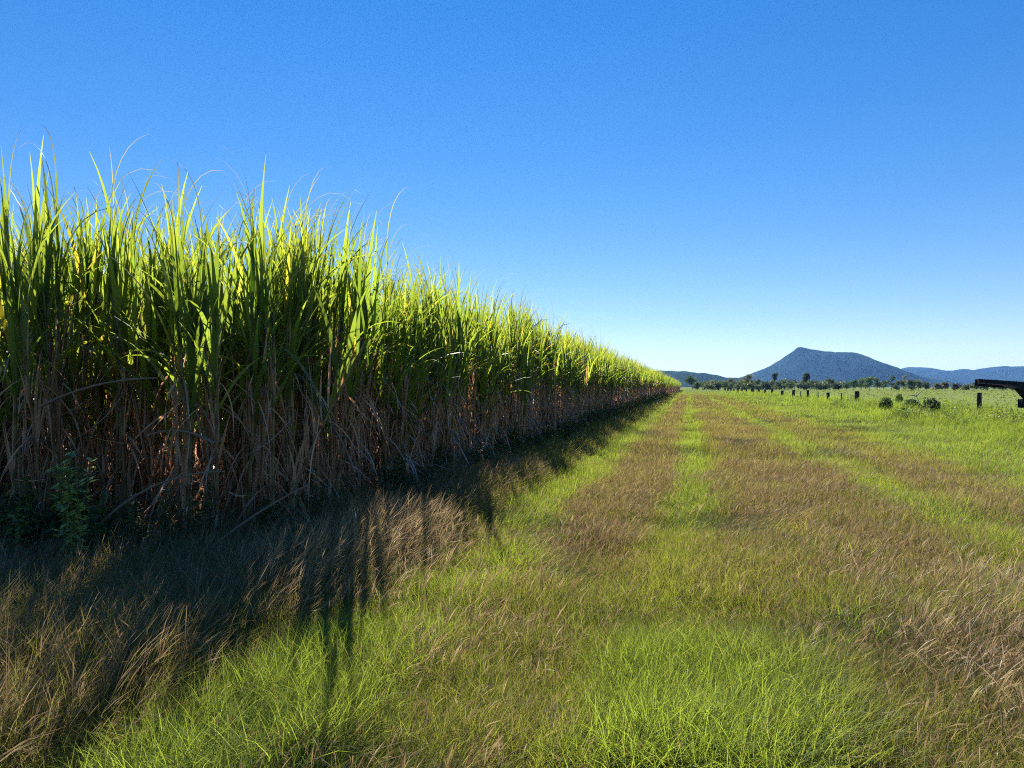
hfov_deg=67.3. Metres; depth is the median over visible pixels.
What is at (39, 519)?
weed plant
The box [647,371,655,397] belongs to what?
sugarcane plant
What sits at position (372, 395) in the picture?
sugarcane plant
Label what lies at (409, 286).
sugarcane plant
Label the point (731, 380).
tree
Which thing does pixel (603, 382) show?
sugarcane plant
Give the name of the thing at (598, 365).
sugarcane plant
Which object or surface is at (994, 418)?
weed plant
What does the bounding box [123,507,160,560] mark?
weed plant
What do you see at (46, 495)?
weed plant
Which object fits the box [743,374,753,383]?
tree
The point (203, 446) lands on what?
sugarcane plant
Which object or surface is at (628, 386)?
sugarcane plant
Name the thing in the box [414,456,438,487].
weed plant
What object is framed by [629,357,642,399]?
sugarcane plant
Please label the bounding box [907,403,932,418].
weed plant
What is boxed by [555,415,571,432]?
weed plant
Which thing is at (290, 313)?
sugarcane plant
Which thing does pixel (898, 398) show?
shrub
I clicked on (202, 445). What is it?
sugarcane plant
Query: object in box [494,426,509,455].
weed plant
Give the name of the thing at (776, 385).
tree
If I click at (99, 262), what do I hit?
sugarcane plant
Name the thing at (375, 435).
sugarcane plant
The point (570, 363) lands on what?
sugarcane plant
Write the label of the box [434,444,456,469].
weed plant
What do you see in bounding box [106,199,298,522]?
sugarcane plant
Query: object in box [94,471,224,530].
broken cane stalk
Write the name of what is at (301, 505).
weed plant
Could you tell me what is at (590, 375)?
sugarcane plant
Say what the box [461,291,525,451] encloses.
sugarcane plant
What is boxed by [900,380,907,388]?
tree
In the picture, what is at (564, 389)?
sugarcane plant
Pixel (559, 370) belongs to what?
sugarcane plant
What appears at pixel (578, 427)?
weed plant
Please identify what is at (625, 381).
sugarcane plant
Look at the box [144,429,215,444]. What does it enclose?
broken cane stalk
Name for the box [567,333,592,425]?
sugarcane plant
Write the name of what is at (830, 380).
tree
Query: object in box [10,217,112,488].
sugarcane plant
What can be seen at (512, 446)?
weed plant
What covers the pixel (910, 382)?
tree
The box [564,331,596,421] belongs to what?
sugarcane plant
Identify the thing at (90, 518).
weed plant
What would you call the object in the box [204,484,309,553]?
broken cane stalk
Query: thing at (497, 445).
weed plant
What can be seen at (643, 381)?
sugarcane plant
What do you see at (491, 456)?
weed plant
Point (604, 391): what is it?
sugarcane plant
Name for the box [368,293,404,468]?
sugarcane plant
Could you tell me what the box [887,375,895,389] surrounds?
tree
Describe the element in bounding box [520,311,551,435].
sugarcane plant
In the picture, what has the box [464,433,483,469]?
weed plant
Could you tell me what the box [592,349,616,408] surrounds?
sugarcane plant
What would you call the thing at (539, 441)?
weed plant
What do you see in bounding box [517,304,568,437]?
sugarcane plant
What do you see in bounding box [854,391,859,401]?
fence post
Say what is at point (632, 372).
sugarcane plant
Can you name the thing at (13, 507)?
weed plant
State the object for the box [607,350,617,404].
sugarcane plant
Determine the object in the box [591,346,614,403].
sugarcane plant
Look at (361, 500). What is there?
weed plant
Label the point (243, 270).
sugarcane plant
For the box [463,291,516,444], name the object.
sugarcane plant
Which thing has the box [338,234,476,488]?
sugarcane plant
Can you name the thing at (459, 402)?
sugarcane plant
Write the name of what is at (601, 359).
sugarcane plant
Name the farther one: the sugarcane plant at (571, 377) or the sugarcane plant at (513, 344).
the sugarcane plant at (571, 377)
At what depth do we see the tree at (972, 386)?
283.95 m
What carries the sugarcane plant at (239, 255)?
on the ground at (678, 533)
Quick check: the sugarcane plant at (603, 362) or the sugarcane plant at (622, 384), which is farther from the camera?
the sugarcane plant at (622, 384)
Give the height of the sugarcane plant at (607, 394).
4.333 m
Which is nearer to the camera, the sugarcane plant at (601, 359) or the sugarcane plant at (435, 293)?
the sugarcane plant at (435, 293)
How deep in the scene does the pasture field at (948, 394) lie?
173.59 m
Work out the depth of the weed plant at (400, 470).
9.98 m
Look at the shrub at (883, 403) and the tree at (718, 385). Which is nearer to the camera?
the shrub at (883, 403)
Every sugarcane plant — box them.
[0,125,155,527]
[0,161,144,519]
[0,169,158,523]
[0,177,173,521]
[0,199,110,507]
[0,221,66,503]
[0,232,29,511]
[0,273,66,486]
[0,280,31,498]
[1,225,91,486]
[6,159,245,529]
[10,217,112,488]
[11,136,276,531]
[61,185,135,510]
[64,213,161,514]
[79,159,293,547]
[80,170,229,524]
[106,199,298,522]
[108,187,330,531]
[119,208,219,518]
[125,186,213,516]
[128,147,399,540]
[153,223,227,499]
[162,193,349,520]
[167,248,226,494]
[168,251,225,495]
[177,181,313,507]
[214,213,321,507]
[219,172,346,500]
[224,209,339,498]
[232,181,379,501]
[263,211,388,508]
[264,167,385,508]
[266,230,371,485]
[273,192,415,504]
[313,187,416,500]
[320,202,416,496]
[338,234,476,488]
[339,237,467,487]
[339,282,430,461]
[366,265,414,473]
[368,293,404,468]
[370,264,449,484]
[371,260,483,458]
[371,265,473,483]
[380,264,487,456]
[391,265,448,456]
[393,263,500,473]
[393,267,468,481]
[403,256,474,470]
[412,245,494,465]
[433,263,518,463]
[441,280,530,454]
[442,281,481,398]
[444,286,516,455]
[447,290,511,453]
[453,273,520,455]
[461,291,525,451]
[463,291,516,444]
[469,301,554,442]
[487,282,542,440]
[489,302,553,450]
[495,309,540,445]
[497,290,559,439]
[497,298,537,437]
[499,299,555,440]
[504,293,551,439]
[506,312,569,437]
[507,298,554,436]
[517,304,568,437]
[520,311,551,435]
[531,300,579,437]
[533,319,586,438]
[535,308,572,431]
[541,319,588,431]
[542,319,584,432]
[544,317,606,423]
[544,337,581,422]
[550,320,582,420]
[550,324,588,426]
[553,335,581,427]
[554,321,589,424]
[557,345,585,420]
[558,328,590,419]
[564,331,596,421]
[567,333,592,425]
[570,320,599,413]
[572,339,596,421]
[573,331,606,418]
[573,334,604,417]
[574,327,608,410]
[576,335,610,408]
[578,336,602,416]
[579,328,608,408]
[581,335,610,418]
[584,343,613,409]
[589,339,604,409]
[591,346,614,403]
[592,344,616,407]
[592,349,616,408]
[593,342,624,408]
[597,344,622,412]
[601,347,619,407]
[605,339,624,407]
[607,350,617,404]
[609,350,625,406]
[610,349,628,405]
[612,352,626,403]
[613,347,633,402]
[613,360,624,403]
[614,351,630,400]
[614,351,634,402]
[619,357,635,405]
[623,356,636,403]
[625,355,637,401]
[626,360,634,391]
[628,353,647,401]
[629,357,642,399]
[632,359,639,399]
[635,359,639,394]
[637,357,645,397]
[639,372,646,398]
[644,368,650,393]
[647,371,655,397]
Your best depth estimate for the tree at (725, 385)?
363.95 m
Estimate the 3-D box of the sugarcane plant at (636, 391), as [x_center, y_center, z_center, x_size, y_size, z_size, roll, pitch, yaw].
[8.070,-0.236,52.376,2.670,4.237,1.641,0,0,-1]
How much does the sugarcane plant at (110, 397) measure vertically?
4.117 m
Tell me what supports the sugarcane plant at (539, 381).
on the ground at (678, 533)
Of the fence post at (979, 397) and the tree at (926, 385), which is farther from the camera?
the tree at (926, 385)
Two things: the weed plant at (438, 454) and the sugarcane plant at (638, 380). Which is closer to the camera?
the weed plant at (438, 454)
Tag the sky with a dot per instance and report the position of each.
(724, 188)
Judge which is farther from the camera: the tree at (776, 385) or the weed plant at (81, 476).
the tree at (776, 385)
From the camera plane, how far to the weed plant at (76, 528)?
5.69 m
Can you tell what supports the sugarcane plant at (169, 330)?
on the ground at (678, 533)
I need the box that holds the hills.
[655,370,759,386]
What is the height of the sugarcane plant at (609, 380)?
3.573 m
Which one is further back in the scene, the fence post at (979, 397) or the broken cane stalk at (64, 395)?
the fence post at (979, 397)
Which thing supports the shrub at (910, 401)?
on the ground at (678, 533)
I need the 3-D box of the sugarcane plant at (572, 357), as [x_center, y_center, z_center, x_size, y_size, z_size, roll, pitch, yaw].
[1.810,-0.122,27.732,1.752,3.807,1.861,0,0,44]
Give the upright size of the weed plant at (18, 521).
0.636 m
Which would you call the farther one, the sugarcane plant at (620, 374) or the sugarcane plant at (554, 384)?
the sugarcane plant at (620, 374)
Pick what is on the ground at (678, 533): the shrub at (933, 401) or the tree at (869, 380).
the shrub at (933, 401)
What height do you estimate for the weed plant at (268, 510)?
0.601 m
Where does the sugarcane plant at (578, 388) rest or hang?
on the ground at (678, 533)
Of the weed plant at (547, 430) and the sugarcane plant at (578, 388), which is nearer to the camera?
the weed plant at (547, 430)
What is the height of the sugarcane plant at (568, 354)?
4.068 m
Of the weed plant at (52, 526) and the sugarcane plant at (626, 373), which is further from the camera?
the sugarcane plant at (626, 373)
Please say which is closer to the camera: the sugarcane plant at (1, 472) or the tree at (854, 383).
the sugarcane plant at (1, 472)
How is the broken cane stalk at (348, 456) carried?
attached to the sugarcane plant at (290, 313)
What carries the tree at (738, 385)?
on the pasture field at (948, 394)
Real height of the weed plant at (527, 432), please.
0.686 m
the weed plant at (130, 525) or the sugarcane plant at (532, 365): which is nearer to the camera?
the weed plant at (130, 525)
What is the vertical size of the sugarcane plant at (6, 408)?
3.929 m
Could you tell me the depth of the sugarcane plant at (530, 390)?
19.49 m
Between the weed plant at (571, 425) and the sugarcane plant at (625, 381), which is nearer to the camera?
the weed plant at (571, 425)
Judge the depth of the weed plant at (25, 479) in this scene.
6.44 m
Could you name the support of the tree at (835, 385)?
on the pasture field at (948, 394)
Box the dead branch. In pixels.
[907,389,923,408]
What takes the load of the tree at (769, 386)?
on the pasture field at (948, 394)
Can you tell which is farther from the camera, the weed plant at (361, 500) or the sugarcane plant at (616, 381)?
the sugarcane plant at (616, 381)
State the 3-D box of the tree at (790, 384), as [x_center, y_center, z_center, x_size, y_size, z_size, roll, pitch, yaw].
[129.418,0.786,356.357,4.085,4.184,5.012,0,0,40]
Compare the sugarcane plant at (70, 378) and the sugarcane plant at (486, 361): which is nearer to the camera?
the sugarcane plant at (70, 378)
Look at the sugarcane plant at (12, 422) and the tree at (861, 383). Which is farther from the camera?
the tree at (861, 383)
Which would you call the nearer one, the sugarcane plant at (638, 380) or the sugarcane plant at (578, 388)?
the sugarcane plant at (578, 388)
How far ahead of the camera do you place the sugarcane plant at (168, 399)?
10.54 m
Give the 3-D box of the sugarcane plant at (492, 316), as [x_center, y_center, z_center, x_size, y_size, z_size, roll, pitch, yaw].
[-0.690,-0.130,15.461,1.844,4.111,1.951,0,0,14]
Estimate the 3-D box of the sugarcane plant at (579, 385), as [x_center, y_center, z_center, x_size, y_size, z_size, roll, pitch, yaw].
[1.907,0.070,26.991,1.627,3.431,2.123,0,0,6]
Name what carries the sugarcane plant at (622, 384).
on the ground at (678, 533)
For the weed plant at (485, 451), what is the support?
on the ground at (678, 533)
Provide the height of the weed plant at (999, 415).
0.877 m
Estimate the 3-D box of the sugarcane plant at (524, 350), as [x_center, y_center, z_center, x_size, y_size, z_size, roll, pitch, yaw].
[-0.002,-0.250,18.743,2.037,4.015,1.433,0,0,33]
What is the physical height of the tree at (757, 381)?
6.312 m
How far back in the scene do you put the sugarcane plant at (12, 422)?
9.02 m
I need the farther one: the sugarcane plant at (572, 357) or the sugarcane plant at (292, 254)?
the sugarcane plant at (572, 357)
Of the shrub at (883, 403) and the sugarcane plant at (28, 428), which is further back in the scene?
the shrub at (883, 403)
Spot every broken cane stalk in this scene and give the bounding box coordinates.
[40,377,157,406]
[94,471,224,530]
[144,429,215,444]
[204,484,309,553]
[322,412,355,472]
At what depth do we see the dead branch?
43.00 m
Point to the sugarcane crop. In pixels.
(667, 380)
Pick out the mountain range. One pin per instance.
(1004, 373)
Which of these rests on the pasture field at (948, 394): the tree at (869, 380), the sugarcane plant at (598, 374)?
the tree at (869, 380)
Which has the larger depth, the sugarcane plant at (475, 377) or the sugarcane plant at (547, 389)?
the sugarcane plant at (547, 389)
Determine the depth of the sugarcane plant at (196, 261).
9.48 m
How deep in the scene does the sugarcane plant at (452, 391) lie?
13.28 m
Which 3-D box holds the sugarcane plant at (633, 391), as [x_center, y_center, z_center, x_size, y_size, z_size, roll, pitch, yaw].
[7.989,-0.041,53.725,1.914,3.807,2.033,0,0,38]
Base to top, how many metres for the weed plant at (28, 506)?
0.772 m
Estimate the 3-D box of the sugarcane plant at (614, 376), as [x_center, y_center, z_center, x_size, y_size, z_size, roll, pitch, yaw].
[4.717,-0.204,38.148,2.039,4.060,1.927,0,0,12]
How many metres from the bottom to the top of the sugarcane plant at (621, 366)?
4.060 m
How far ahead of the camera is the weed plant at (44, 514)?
6.68 m
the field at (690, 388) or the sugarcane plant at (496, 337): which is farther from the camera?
the field at (690, 388)
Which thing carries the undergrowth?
on the ground at (678, 533)
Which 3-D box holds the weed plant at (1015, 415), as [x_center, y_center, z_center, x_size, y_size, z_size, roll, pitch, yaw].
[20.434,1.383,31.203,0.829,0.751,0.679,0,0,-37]
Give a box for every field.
[677,387,744,394]
[700,387,1023,411]
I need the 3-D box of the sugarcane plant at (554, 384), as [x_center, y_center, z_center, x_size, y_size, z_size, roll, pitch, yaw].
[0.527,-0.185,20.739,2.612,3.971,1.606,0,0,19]
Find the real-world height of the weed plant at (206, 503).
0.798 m
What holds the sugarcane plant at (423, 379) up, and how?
on the ground at (678, 533)
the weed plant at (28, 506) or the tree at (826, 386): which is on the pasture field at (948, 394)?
the tree at (826, 386)
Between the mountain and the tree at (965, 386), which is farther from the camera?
the mountain
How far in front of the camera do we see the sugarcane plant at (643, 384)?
61.19 m
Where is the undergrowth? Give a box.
[587,391,670,422]
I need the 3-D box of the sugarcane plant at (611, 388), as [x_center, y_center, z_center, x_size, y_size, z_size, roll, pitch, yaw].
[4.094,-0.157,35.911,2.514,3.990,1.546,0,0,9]
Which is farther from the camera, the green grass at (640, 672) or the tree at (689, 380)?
the tree at (689, 380)
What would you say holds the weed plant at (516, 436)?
on the ground at (678, 533)
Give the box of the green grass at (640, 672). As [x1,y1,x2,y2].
[0,390,1023,767]
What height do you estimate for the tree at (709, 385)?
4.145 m
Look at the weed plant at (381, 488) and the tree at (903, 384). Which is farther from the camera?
the tree at (903, 384)
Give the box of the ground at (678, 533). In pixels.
[92,395,1023,767]
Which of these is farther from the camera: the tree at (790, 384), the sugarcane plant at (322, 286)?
the tree at (790, 384)
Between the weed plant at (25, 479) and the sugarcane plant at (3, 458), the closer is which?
the weed plant at (25, 479)
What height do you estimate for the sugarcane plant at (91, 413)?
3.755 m
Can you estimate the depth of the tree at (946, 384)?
299.92 m
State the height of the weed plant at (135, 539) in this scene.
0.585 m
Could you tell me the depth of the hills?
2471.36 m
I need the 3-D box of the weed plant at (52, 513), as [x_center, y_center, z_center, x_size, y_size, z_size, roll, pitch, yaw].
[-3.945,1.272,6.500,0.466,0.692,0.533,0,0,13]
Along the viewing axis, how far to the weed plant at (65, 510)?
6.38 m
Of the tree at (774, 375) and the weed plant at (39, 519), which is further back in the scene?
the tree at (774, 375)
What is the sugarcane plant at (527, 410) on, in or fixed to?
on the ground at (678, 533)
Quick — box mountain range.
[902,366,1023,384]
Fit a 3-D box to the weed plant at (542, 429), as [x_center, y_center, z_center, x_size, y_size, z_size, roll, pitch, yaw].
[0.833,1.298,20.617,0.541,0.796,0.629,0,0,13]
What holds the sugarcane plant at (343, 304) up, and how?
on the ground at (678, 533)
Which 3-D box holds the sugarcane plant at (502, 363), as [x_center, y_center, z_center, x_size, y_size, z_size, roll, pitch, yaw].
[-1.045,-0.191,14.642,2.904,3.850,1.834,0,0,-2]
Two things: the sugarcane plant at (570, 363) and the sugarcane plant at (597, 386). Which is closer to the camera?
the sugarcane plant at (570, 363)
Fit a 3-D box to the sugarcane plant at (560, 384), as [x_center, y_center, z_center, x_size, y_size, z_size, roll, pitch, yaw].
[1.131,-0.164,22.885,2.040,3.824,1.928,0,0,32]
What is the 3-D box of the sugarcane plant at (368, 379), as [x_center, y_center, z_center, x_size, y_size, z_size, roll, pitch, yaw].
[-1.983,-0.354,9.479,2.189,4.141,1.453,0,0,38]
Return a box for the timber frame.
[975,379,1023,407]
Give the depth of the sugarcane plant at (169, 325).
9.57 m
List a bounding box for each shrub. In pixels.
[878,396,892,410]
[895,393,902,402]
[902,398,919,411]
[920,397,940,412]
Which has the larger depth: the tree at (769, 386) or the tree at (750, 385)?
the tree at (769, 386)
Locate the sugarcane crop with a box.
[1,264,681,388]
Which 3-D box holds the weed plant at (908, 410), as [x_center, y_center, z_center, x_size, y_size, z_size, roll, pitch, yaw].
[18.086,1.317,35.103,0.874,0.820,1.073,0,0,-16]
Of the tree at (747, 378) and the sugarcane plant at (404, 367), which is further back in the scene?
the tree at (747, 378)
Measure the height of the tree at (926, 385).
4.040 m
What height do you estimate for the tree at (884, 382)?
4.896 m
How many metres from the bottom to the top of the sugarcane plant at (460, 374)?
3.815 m
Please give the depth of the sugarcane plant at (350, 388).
8.28 m
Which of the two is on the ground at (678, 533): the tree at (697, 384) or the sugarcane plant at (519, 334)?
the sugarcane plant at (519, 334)
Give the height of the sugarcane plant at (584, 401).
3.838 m
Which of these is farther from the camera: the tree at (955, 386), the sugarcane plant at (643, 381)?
the tree at (955, 386)
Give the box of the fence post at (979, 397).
[977,392,981,411]
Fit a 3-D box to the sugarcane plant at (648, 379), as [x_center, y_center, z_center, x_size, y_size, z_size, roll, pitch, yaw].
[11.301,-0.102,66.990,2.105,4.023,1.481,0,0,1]
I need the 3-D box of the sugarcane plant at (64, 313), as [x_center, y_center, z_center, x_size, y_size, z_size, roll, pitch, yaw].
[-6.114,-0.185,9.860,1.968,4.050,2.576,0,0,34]
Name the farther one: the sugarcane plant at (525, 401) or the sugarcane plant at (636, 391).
the sugarcane plant at (636, 391)
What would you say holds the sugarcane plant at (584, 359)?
on the ground at (678, 533)
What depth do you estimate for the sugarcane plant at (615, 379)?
39.84 m
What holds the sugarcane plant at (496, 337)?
on the ground at (678, 533)
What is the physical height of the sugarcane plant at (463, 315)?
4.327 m
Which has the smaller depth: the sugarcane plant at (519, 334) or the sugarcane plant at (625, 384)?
the sugarcane plant at (519, 334)
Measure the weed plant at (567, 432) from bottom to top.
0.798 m
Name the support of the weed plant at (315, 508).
on the ground at (678, 533)
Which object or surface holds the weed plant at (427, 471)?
on the ground at (678, 533)
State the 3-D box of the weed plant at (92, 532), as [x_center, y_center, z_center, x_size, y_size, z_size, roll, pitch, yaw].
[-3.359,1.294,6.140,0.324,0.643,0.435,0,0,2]
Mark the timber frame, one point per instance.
(1017, 387)
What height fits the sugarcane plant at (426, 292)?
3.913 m
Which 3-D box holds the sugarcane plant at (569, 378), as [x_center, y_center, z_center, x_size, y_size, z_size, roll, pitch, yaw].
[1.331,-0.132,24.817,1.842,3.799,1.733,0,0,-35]
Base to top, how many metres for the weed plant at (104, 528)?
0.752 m
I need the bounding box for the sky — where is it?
[0,0,1023,377]
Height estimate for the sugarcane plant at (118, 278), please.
4.097 m
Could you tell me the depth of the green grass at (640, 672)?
4.41 m
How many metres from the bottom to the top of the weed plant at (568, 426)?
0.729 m
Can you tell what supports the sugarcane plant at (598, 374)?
on the ground at (678, 533)
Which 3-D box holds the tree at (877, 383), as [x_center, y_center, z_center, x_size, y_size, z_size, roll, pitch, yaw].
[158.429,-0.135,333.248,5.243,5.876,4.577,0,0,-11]
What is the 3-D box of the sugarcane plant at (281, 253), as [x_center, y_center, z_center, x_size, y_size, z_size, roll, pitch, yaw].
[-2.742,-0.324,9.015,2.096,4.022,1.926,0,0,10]
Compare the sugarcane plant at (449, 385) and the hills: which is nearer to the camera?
the sugarcane plant at (449, 385)
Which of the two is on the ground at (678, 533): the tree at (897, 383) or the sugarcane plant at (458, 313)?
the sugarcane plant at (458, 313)
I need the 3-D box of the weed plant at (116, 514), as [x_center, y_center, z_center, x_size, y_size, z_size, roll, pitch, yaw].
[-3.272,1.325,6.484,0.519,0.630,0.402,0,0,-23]
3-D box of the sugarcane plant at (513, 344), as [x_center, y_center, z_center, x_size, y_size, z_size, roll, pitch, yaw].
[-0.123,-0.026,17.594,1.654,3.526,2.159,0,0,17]
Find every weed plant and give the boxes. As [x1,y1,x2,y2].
[0,470,37,550]
[0,482,44,535]
[0,487,41,555]
[0,507,62,568]
[5,506,54,554]
[16,497,59,538]
[23,494,61,550]
[42,460,92,526]
[42,521,66,569]
[46,450,98,580]
[52,465,106,535]
[55,480,83,543]
[57,500,113,546]
[59,504,110,563]
[89,491,129,571]
[91,505,145,551]
[110,515,167,565]
[118,491,155,546]
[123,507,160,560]
[152,484,198,547]
[178,481,236,556]
[248,496,297,535]
[287,503,307,568]
[295,467,353,526]
[335,494,374,514]
[359,480,396,503]
[369,453,415,502]
[381,447,414,494]
[411,463,436,490]
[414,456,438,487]
[430,447,459,482]
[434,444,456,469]
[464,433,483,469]
[479,449,493,463]
[481,444,500,466]
[482,425,500,454]
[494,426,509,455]
[502,427,530,457]
[505,424,525,456]
[516,429,542,449]
[530,432,549,449]
[536,419,548,436]
[540,421,556,444]
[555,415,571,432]
[560,418,577,442]
[560,421,572,437]
[561,416,577,432]
[572,418,582,433]
[893,405,914,417]
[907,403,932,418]
[940,406,956,422]
[954,414,983,424]
[983,410,1011,427]
[990,408,1007,423]
[1007,409,1023,423]
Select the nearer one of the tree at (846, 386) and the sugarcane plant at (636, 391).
the sugarcane plant at (636, 391)
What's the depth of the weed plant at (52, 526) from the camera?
6.16 m
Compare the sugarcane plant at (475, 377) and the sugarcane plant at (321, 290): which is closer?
the sugarcane plant at (321, 290)
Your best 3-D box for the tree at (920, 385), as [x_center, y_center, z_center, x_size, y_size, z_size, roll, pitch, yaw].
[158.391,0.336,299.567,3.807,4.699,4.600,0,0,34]
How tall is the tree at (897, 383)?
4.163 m
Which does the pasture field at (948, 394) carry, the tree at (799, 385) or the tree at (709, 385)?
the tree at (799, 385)
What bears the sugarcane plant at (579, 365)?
on the ground at (678, 533)
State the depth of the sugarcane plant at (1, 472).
9.07 m
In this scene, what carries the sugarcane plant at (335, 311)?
on the ground at (678, 533)
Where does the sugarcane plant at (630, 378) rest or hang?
on the ground at (678, 533)
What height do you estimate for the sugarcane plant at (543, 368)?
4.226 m
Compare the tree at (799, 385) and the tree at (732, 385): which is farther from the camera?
the tree at (732, 385)
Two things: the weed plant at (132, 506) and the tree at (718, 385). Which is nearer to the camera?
the weed plant at (132, 506)
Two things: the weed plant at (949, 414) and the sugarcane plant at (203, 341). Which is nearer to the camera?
the sugarcane plant at (203, 341)
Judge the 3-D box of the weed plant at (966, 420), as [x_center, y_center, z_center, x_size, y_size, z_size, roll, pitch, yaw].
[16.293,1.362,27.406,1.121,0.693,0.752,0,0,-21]
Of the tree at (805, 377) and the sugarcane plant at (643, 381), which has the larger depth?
the tree at (805, 377)
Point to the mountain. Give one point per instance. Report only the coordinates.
(796, 364)
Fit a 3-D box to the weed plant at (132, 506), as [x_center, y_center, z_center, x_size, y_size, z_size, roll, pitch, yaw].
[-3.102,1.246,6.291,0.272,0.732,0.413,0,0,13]
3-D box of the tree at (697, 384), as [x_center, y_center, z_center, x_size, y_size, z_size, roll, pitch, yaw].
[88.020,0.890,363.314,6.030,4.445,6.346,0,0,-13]
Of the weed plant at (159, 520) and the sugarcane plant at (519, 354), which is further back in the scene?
the sugarcane plant at (519, 354)
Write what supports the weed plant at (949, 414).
on the ground at (678, 533)
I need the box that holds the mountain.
[740,347,970,386]
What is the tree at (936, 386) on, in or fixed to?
on the pasture field at (948, 394)
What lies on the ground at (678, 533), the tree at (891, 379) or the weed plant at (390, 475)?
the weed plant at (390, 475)
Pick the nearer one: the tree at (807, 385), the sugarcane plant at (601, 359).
the sugarcane plant at (601, 359)
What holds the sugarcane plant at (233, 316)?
on the ground at (678, 533)
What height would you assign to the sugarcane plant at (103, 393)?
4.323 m
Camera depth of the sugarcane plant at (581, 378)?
28.84 m
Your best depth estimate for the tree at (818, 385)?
356.45 m
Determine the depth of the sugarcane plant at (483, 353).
14.81 m
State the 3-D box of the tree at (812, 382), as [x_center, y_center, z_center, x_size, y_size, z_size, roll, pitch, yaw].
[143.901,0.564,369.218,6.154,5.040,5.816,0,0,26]
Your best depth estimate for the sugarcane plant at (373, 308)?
9.62 m
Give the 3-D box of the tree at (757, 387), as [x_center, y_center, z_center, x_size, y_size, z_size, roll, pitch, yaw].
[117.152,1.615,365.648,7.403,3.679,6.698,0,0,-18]
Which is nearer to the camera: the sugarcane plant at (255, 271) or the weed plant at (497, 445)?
the sugarcane plant at (255, 271)
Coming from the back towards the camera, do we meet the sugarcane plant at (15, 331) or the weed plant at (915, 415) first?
the weed plant at (915, 415)
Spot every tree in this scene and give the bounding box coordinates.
[684,374,697,389]
[693,381,702,389]
[703,382,714,389]
[713,381,722,389]
[721,382,729,387]
[726,382,735,389]
[727,378,736,384]
[735,381,743,388]
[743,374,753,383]
[744,383,755,388]
[754,379,761,384]
[754,384,765,389]
[760,381,769,387]
[763,383,773,389]
[771,373,778,389]
[771,381,785,389]
[787,382,795,389]
[793,382,804,389]
[802,372,810,389]
[802,382,811,389]
[808,380,817,389]
[813,380,824,389]
[819,381,830,389]
[826,378,834,387]
[830,382,838,388]
[841,381,851,388]
[849,379,859,389]
[857,377,865,388]
[862,376,874,388]
[872,377,882,388]
[881,380,887,388]
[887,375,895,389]
[890,380,901,390]
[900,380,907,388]
[904,379,917,389]
[915,379,923,389]
[923,381,930,388]
[931,383,944,389]
[940,381,949,388]
[951,383,961,389]
[961,384,969,389]
[969,382,979,389]
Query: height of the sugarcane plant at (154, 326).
4.258 m
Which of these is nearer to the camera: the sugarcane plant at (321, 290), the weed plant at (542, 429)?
the sugarcane plant at (321, 290)
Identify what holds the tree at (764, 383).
on the pasture field at (948, 394)
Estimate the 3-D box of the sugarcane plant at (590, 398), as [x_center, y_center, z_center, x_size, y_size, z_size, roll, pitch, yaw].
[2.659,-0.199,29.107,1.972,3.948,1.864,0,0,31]
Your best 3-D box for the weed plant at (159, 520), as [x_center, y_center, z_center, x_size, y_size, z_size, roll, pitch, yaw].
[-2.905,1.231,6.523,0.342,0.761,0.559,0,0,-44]

